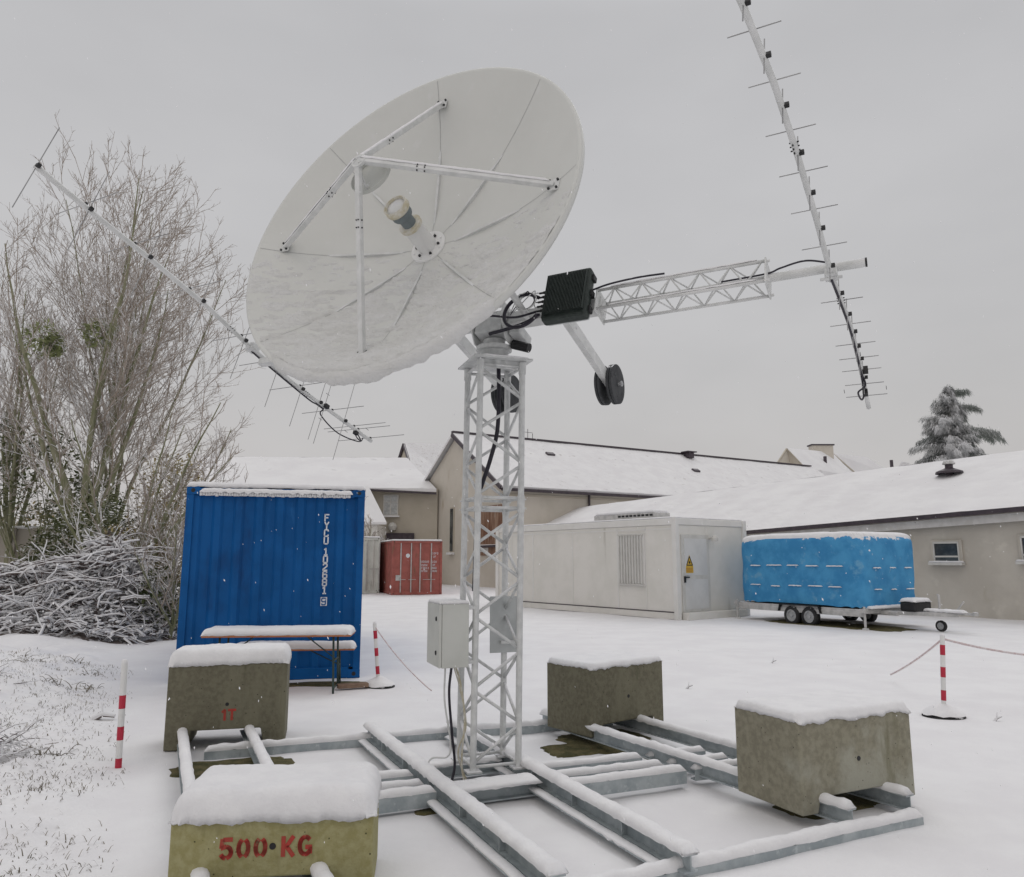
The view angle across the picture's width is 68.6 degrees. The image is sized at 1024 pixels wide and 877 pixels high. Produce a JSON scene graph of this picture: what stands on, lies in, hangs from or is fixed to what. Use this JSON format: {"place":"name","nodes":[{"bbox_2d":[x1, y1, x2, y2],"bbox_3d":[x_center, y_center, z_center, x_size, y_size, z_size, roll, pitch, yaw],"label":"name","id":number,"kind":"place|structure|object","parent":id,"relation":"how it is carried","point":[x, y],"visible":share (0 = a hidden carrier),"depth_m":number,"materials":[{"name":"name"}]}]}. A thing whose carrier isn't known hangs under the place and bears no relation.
{"place":"outdoors","nodes":[
{"label":"outdoors","id":0,"kind":"place"},
{"bbox_2d":[0,646,132,876],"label":"dead grass","id":1,"kind":"structure","parent":0,"point":[56,754],"depth_m":6.44,"materials":[{"name":"grey plant"}]},
{"bbox_2d":[12,127,403,458],"bbox_3d":[-2.777,-1.090,7.460,1.007,2.295,4.282,-5,-10,29],"label":"yagi antenna","id":2,"kind":"object","parent":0,"point":[252,348],"visible":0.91,"depth_m":7.09,"materials":[{"name":"paint"}]},
{"bbox_2d":[1,0,1017,869],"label":"falling snow","id":3,"kind":"structure","parent":0,"point":[495,368],"depth_m":4.46,"materials":[{"name":"white snow"}]},
{"bbox_2d":[0,562,1023,876],"bbox_3d":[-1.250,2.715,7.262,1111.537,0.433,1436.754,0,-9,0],"label":"snow ground","id":4,"kind":"structure","parent":0,"point":[968,802],"depth_m":7.47,"materials":[{"name":"white snow"}]},
{"bbox_2d":[0,658,33,683],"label":"twig clump","id":5,"kind":"object","parent":4,"relation":"on","point":[9,673],"visible":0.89,"depth_m":9.35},
{"bbox_2d":[0,526,58,566],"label":"concrete wall","id":6,"kind":"structure","parent":4,"relation":"on","point":[22,534],"depth_m":23.67,"materials":[{"name":"grey concrete"}]},
{"bbox_2d":[0,717,58,764],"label":"twig clump","id":7,"kind":"object","parent":4,"relation":"on","point":[11,744],"visible":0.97,"depth_m":6.09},
{"bbox_2d":[1,500,97,552],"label":"evergreen hedge","id":8,"kind":"object","parent":4,"relation":"on","point":[35,519],"visible":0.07,"depth_m":25.80,"materials":[{"name":"green plant"}]},
{"bbox_2d":[0,247,100,565],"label":"bare tree","id":9,"kind":"object","parent":4,"relation":"on","point":[9,520],"visible":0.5,"depth_m":23.97,"materials":[{"name":"brown plant"}]},
{"bbox_2d":[0,414,129,565],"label":"evergreen tree","id":10,"kind":"object","parent":4,"relation":"on","point":[46,511],"visible":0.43,"depth_m":23.35,"materials":[{"name":"green plant"}]},
{"bbox_2d":[0,520,181,644],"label":"brush heap","id":11,"kind":"object","parent":4,"relation":"on","point":[80,589],"visible":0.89,"depth_m":15.87,"materials":[{"name":"brown plant"}]},
{"bbox_2d":[17,490,169,561],"bbox_3d":[-11.217,3.230,20.267,4.313,3.668,2.345,0,-9,0],"label":"ivy bush","id":12,"kind":"object","parent":4,"relation":"on","point":[68,533],"visible":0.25,"depth_m":20.21,"materials":[{"name":"green plant"}]},
{"bbox_2d":[91,702,115,719],"bbox_3d":[-4.345,2.918,8.000,0.240,0.193,0.086,0,-9,0],"label":"dead branch","id":13,"kind":"object","parent":4,"relation":"on","point":[100,715],"visible":0.94,"depth_m":7.97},
{"bbox_2d":[0,143,223,549],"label":"bare tree","id":14,"kind":"object","parent":4,"relation":"on","point":[120,397],"visible":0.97,"depth_m":22.45,"materials":[{"name":"brown plant"}]},
{"bbox_2d":[115,659,127,767],"bbox_3d":[-3.252,2.301,6.255,0.067,0.897,0.052,0,-9,0],"label":"barrier post","id":15,"kind":"object","parent":4,"relation":"on","point":[121,716],"visible":0.87,"depth_m":6.24,"materials":[{"name":"white plastic"}]},
{"bbox_2d":[0,114,263,533],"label":"bare tree","id":16,"kind":"object","parent":4,"relation":"on","point":[62,282],"visible":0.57,"depth_m":25.62,"materials":[{"name":"plant"}]},
{"bbox_2d":[15,377,254,579],"bbox_3d":[-9.240,1.659,18.329,6.316,6.527,3.477,0,-9,0],"label":"bare shrub","id":17,"kind":"object","parent":4,"relation":"on","point":[150,508],"visible":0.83,"depth_m":18.30,"materials":[{"name":"plant"}]},
{"bbox_2d":[110,501,185,637],"bbox_3d":[-7.053,2.992,16.220,2.035,3.234,2.634,0,-9,0],"label":"bare shrub","id":18,"kind":"object","parent":4,"relation":"on","point":[171,588],"visible":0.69,"depth_m":15.98,"materials":[{"name":"brown plant"}]},
{"bbox_2d":[98,450,204,601],"bbox_3d":[-8.985,2.547,19.382,3.698,4.866,2.920,-6,-11,32],"label":"bare shrub","id":19,"kind":"object","parent":4,"relation":"on","point":[166,504],"visible":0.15,"depth_m":19.77,"materials":[{"name":"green plant"}]},
{"bbox_2d":[163,642,291,750],"bbox_3d":[-2.666,2.406,7.134,1.066,0.875,0.657,2,-9,-14],"label":"concrete block","id":20,"kind":"object","parent":4,"relation":"on","point":[205,683],"depth_m":6.86,"materials":[{"name":"grey concrete"}]},
{"bbox_2d":[169,756,294,779],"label":"bare turf","id":21,"kind":"structure","parent":4,"relation":"on","point":[200,768],"depth_m":6.28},
{"bbox_2d":[176,481,365,679],"bbox_3d":[-4.124,2.494,13.682,2.534,2.804,6.136,2,-9,-13],"label":"shipping container","id":22,"kind":"object","parent":4,"relation":"on","point":[280,561],"visible":0.92,"depth_m":10.88,"materials":[{"name":"blue metal"}]},
{"bbox_2d":[201,624,355,693],"bbox_3d":[-3.021,2.861,9.752,1.891,0.836,0.536,1,-9,-5],"label":"folding table","id":23,"kind":"object","parent":4,"relation":"on","point":[247,631],"visible":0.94,"depth_m":9.60,"materials":[{"name":"orange wood"}]},
{"bbox_2d":[190,457,437,539],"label":"gray house","id":24,"kind":"structure","parent":4,"relation":"on","point":[408,508],"depth_m":53.76,"materials":[{"name":"beige concrete"}]},
{"bbox_2d":[383,495,398,516],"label":"window","id":25,"kind":"structure","parent":24,"relation":"in","point":[390,502],"depth_m":51.80,"materials":[{"name":"white glass"}]},
{"bbox_2d":[289,681,359,686],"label":"bare turf","id":26,"kind":"structure","parent":4,"relation":"on","point":[319,684],"depth_m":10.22,"materials":[{"name":"brown soil"}]},
{"bbox_2d":[237,640,356,682],"bbox_3d":[-2.951,3.055,10.204,1.630,0.596,0.283,1,-9,-5],"label":"folding bench","id":27,"kind":"object","parent":26,"relation":"on","point":[311,646],"visible":0.62,"depth_m":10.17,"materials":[{"name":"orange wood"}]},
{"bbox_2d":[337,682,368,688],"bbox_3d":[-2.100,3.259,9.909,0.399,0.050,0.120,4,-10,-21],"label":"wooden plank","id":28,"kind":"object","parent":4,"relation":"on","point":[352,685],"visible":1,"depth_m":9.87,"materials":[{"name":"brown wood"}]},
{"bbox_2d":[362,536,380,592],"bbox_3d":[-8.155,6.640,39.639,2.356,2.829,4.558,2,-9,-10],"label":"storage container","id":29,"kind":"object","parent":4,"relation":"on","point":[371,571],"visible":0.48,"depth_m":37.64,"materials":[{"name":"white metal"}]},
{"bbox_2d":[364,486,386,540],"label":"annex building","id":30,"kind":"structure","parent":4,"relation":"on","point":[373,511],"depth_m":48.67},
{"bbox_2d":[364,514,388,540],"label":"bare shrub","id":31,"kind":"object","parent":4,"relation":"on","point":[374,532],"visible":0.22,"depth_m":43.80,"materials":[{"name":"white plant"}]},
{"bbox_2d":[364,622,394,688],"bbox_3d":[-1.800,2.946,10.213,0.440,0.886,0.440,0,-9,0],"label":"barrier post","id":32,"kind":"object","parent":4,"relation":"on","point":[378,681],"visible":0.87,"depth_m":10.12,"materials":[{"name":"white plastic"}]},
{"bbox_2d":[376,628,431,690],"bbox_3d":[-1.451,2.881,9.894,1.086,0.756,0.016,-7,-11,37],"label":"barrier tape","id":33,"kind":"object","parent":32,"relation":"attached to","point":[402,662],"visible":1,"depth_m":9.86,"materials":[{"name":"white plastic"}]},
{"bbox_2d":[376,539,442,594],"bbox_3d":[-5.489,6.632,38.981,2.493,2.638,6.108,3,-10,-18],"label":"shipping container","id":34,"kind":"object","parent":4,"relation":"on","point":[410,566],"visible":0.87,"depth_m":36.25,"materials":[{"name":"red metal"}]},
{"bbox_2d":[398,443,444,476],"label":"gabled house","id":35,"kind":"structure","parent":4,"relation":"on","point":[422,457],"depth_m":62.60,"materials":[{"name":"tile"}]},
{"bbox_2d":[414,808,436,815],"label":"bare turf","id":36,"kind":"structure","parent":4,"relation":"on","point":[426,812],"depth_m":5.07,"materials":[{"name":"green plant"}]},
{"bbox_2d":[177,708,923,876],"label":"steel base frame","id":37,"kind":"object","parent":4,"relation":"on","point":[576,788],"visible":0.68,"depth_m":5.23,"materials":[{"name":"grey metal"}]},
{"bbox_2d":[168,761,381,876],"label":"concrete block","id":38,"kind":"object","parent":37,"relation":"on","point":[262,820],"depth_m":3.76,"materials":[{"name":"grey concrete"}]},
{"bbox_2d":[451,353,532,774],"bbox_3d":[-0.155,0.935,6.054,0.521,3.200,0.502,3,-10,-20],"label":"lattice mast","id":39,"kind":"object","parent":37,"relation":"on","point":[488,364],"visible":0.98,"depth_m":6.01,"materials":[{"name":"metal"}]},
{"bbox_2d":[427,598,474,668],"bbox_3d":[-0.469,1.499,5.825,0.306,0.494,0.390,3,-10,-20],"label":"equipment enclosure","id":40,"kind":"object","parent":39,"relation":"attached to","point":[448,633],"visible":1,"depth_m":5.65,"materials":[{"name":"grey plastic"}]},
{"bbox_2d":[427,602,441,667],"bbox_3d":[-0.601,1.503,5.777,0.026,0.464,0.376,3,-10,-20],"label":"door","id":41,"kind":"structure","parent":40,"relation":"in","point":[434,623],"depth_m":5.73,"materials":[{"name":"grey plastic"}]},
{"bbox_2d":[428,668,450,761],"bbox_3d":[-0.564,2.152,5.652,0.218,0.852,0.056,0,-9,0],"label":"cable","id":42,"kind":"object","parent":40,"relation":"attached to","point":[431,758],"visible":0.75,"depth_m":5.65,"materials":[{"name":"paint"}]},
{"bbox_2d":[448,668,455,780],"bbox_3d":[-0.458,2.156,5.638,0.056,0.866,0.092,-5,-10,27],"label":"cable","id":43,"kind":"object","parent":40,"relation":"hanging from","point":[451,727],"visible":0.9,"depth_m":5.65,"materials":[{"name":"rubber"}]},
{"bbox_2d":[455,668,465,779],"bbox_3d":[-0.384,2.164,5.699,0.113,0.864,0.052,-6,-11,33],"label":"cable","id":44,"kind":"object","parent":40,"relation":"hanging from","point":[464,723],"visible":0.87,"depth_m":5.70,"materials":[{"name":"grey rubber"}]},
{"bbox_2d":[454,668,466,779],"bbox_3d":[-0.398,2.162,5.721,0.123,0.854,0.065,2,-9,-9],"label":"cable","id":45,"kind":"object","parent":40,"relation":"hanging from","point":[465,724],"visible":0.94,"depth_m":5.73,"materials":[{"name":"grey rubber"}]},
{"bbox_2d":[472,368,500,590],"bbox_3d":[-0.204,0.285,6.047,0.219,1.853,0.105,4,-10,-21],"label":"cable","id":46,"kind":"object","parent":39,"relation":"hanging from","point":[493,448],"visible":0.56,"depth_m":6.09,"materials":[{"name":"rubber"}]},
{"bbox_2d":[490,596,516,652],"bbox_3d":[-0.054,1.522,6.148,0.254,0.450,0.049,3,-10,-20],"label":"sheet panel","id":47,"kind":"object","parent":39,"relation":"attached to","point":[498,622],"visible":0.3,"depth_m":6.16,"materials":[{"name":"metal"}]},
{"bbox_2d":[258,257,867,412],"bbox_3d":[0.034,-1.047,6.588,5.586,1.344,1.942,-4,-10,26],"label":"antenna rotator","id":48,"kind":"object","parent":39,"relation":"on","point":[609,387],"visible":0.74,"depth_m":5.93,"materials":[{"name":"metal"}]},
{"bbox_2d":[246,67,584,385],"bbox_3d":[-0.850,-1.725,5.819,3.027,2.897,1.145,-5,-10,29],"label":"satellite dish","id":49,"kind":"object","parent":48,"relation":"attached to","point":[410,225],"visible":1,"depth_m":5.94,"materials":[{"name":"paint"}]},
{"bbox_2d":[387,199,403,213],"bbox_3d":[-0.887,-1.772,5.755,0.168,0.160,0.064,-5,-10,27],"label":"feed window","id":50,"kind":"structure","parent":49,"relation":"in","point":[397,204],"depth_m":5.75,"materials":[{"name":"white plastic"}]},
{"bbox_2d":[490,310,536,318],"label":"cable","id":51,"kind":"object","parent":48,"relation":"attached to","point":[519,316],"visible":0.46,"depth_m":6.07,"materials":[{"name":"black rubber"}]},
{"bbox_2d":[510,290,536,315],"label":"cable","id":52,"kind":"object","parent":48,"relation":"attached to","point":[524,300],"visible":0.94,"depth_m":5.98,"materials":[{"name":"paint"}]},
{"bbox_2d":[509,292,538,315],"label":"cable","id":53,"kind":"object","parent":48,"relation":"attached to","point":[519,298],"visible":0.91,"depth_m":6.03,"materials":[{"name":"rubber"}]},
{"bbox_2d":[510,291,537,314],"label":"cable","id":54,"kind":"object","parent":48,"relation":"attached to","point":[532,295],"visible":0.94,"depth_m":6.01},
{"bbox_2d":[537,268,596,325],"bbox_3d":[0.422,-1.117,5.946,0.469,0.443,0.278,-5,-10,28],"label":"radio box","id":55,"kind":"object","parent":48,"relation":"attached to","point":[568,297],"visible":1,"depth_m":5.85,"materials":[{"name":"metal"}]},
{"bbox_2d":[488,293,539,335],"bbox_3d":[0.002,-1.004,6.046,0.539,0.335,0.218,-5,-10,28],"label":"cable","id":56,"kind":"object","parent":55,"relation":"attached to","point":[521,324],"visible":0.95,"depth_m":6.00,"materials":[{"name":"black rubber"}]},
{"bbox_2d":[593,273,664,290],"bbox_3d":[0.877,-1.201,5.741,0.578,0.066,0.042,-4,-10,23],"label":"cable","id":57,"kind":"object","parent":55,"relation":"attached to","point":[607,284],"visible":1,"depth_m":5.74,"materials":[{"name":"black rubber"}]},
{"bbox_2d":[721,260,824,282],"bbox_3d":[1.852,-1.197,5.314,0.743,0.073,0.047,-5,-10,28],"label":"cable","id":58,"kind":"object","parent":48,"relation":"attached to","point":[793,263],"visible":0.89,"depth_m":5.29,"materials":[{"name":"black rubber"}]},
{"bbox_2d":[727,0,886,408],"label":"yagi antenna","id":59,"kind":"object","parent":48,"relation":"attached to","point":[832,276],"visible":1,"depth_m":4.47,"materials":[{"name":"paint"}]},
{"bbox_2d":[546,650,663,737],"bbox_3d":[0.931,2.500,7.464,1.018,0.664,0.641,7,-12,-38],"label":"concrete block","id":60,"kind":"object","parent":37,"relation":"on","point":[584,690],"depth_m":7.20,"materials":[{"name":"grey concrete"}]},
{"bbox_2d":[734,689,914,815],"bbox_3d":[2.200,2.168,5.305,1.068,0.637,0.626,4,-10,-25],"label":"concrete block","id":61,"kind":"object","parent":37,"relation":"on","point":[798,753],"depth_m":5.07,"materials":[{"name":"grey concrete"}]},
{"bbox_2d":[540,741,606,757],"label":"bare turf","id":62,"kind":"structure","parent":4,"relation":"on","point":[568,750],"depth_m":6.76,"materials":[{"name":"green plant"}]},
{"bbox_2d":[556,729,650,754],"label":"bare turf","id":63,"kind":"structure","parent":4,"relation":"on","point":[571,738],"depth_m":7.10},
{"bbox_2d":[418,429,825,587],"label":"barn","id":64,"kind":"structure","parent":4,"relation":"on","point":[605,474],"depth_m":50.74,"materials":[{"name":"beige concrete"}]},
{"bbox_2d":[446,507,454,554],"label":"window","id":65,"kind":"structure","parent":64,"relation":"in","point":[452,509],"depth_m":49.77,"materials":[{"name":"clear glass"}]},
{"bbox_2d":[495,516,749,620],"bbox_3d":[3.400,4.333,25.517,3.310,2.918,8.995,7,-11,-36],"label":"portable cabin","id":66,"kind":"object","parent":4,"relation":"on","point":[610,566],"visible":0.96,"depth_m":22.82,"materials":[{"name":"white metal"}]},
{"bbox_2d":[617,533,645,585],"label":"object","id":67,"kind":"structure","parent":66,"relation":"in","point":[631,547],"depth_m":22.60,"materials":[{"name":"white metal"}]},
{"bbox_2d":[594,509,669,520],"bbox_3d":[3.812,2.473,24.129,0.717,0.291,2.701,7,-11,-36],"label":"rooftop unit","id":68,"kind":"object","parent":66,"relation":"on","point":[634,514],"visible":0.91,"depth_m":23.64,"materials":[{"name":"metal"}]},
{"bbox_2d":[680,534,710,612],"bbox_3d":[5.340,3.885,21.718,1.240,2.200,0.105,7,-11,-36],"label":"door","id":69,"kind":"structure","parent":66,"relation":"in","point":[695,564],"depth_m":21.69,"materials":[{"name":"white metal"}]},
{"bbox_2d":[480,450,1023,619],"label":"building","id":70,"kind":"structure","parent":4,"relation":"on","point":[962,540],"depth_m":24.69,"materials":[{"name":"beige concrete"}]},
{"bbox_2d":[928,540,965,564],"bbox_3d":[13.235,3.477,22.900,0.263,0.760,1.046,5,-11,-31],"label":"window","id":71,"kind":"structure","parent":70,"relation":"in","point":[944,552],"depth_m":22.86,"materials":[{"name":"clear glass"}]},
{"bbox_2d":[935,460,963,475],"bbox_3d":[15.346,1.053,26.365,0.900,0.570,0.900,0,-9,0],"label":"roof vent","id":72,"kind":"object","parent":70,"relation":"on","point":[948,470],"visible":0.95,"depth_m":26.23,"materials":[{"name":"metal"}]},
{"bbox_2d":[1015,534,1023,563],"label":"window","id":73,"kind":"structure","parent":70,"relation":"in","point":[1020,537],"depth_m":21.13,"materials":[{"name":"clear glass"}]},
{"bbox_2d":[772,793,880,819],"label":"bare turf","id":74,"kind":"structure","parent":4,"relation":"on","point":[859,803],"depth_m":5.19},
{"bbox_2d":[766,619,916,631],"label":"bare turf","id":75,"kind":"structure","parent":4,"relation":"on","point":[838,624],"depth_m":18.91,"materials":[{"name":"brown soil"}]},
{"bbox_2d":[734,531,978,631],"bbox_3d":[9.042,3.697,19.811,2.582,2.437,6.174,5,-10,-30],"label":"covered trailer","id":76,"kind":"object","parent":4,"relation":"on","point":[800,576],"visible":1,"depth_m":19.26,"materials":[{"name":"fabric"}]},
{"bbox_2d":[921,634,965,719],"bbox_3d":[4.738,2.630,8.309,0.444,0.916,0.440,0,-9,0],"label":"barrier post","id":77,"kind":"object","parent":4,"relation":"on","point":[942,710],"visible":0.94,"depth_m":8.23,"materials":[{"name":"white plastic"}]},
{"bbox_2d":[890,640,939,674],"bbox_3d":[5.050,2.769,9.440,0.022,0.740,2.340,-2,-9,12],"label":"barrier tape","id":78,"kind":"object","parent":77,"relation":"attached to","point":[923,654],"visible":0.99,"depth_m":9.29,"materials":[{"name":"white plastic"}]},
{"bbox_2d":[945,638,1023,655],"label":"barrier tape","id":79,"kind":"object","parent":77,"relation":"attached to","point":[974,646],"visible":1,"depth_m":8.54,"materials":[{"name":"plastic"}]},
{"bbox_2d":[907,384,1006,463],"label":"cedar tree","id":80,"kind":"object","parent":4,"relation":"on","point":[952,442],"visible":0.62,"depth_m":58.53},
{"bbox_2d":[0,0,1023,560],"label":"sky","id":81,"kind":"structure","parent":0,"point":[656,179],"materials":[{"name":"grey"}]},
{"bbox_2d":[777,444,893,475],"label":"skyline house","id":82,"kind":"structure","parent":0,"point":[825,459],"depth_m":88.28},
{"bbox_2d":[899,462,909,465],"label":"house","id":83,"kind":"structure","parent":0,"point":[903,463],"depth_m":96.95,"materials":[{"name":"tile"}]}
]}

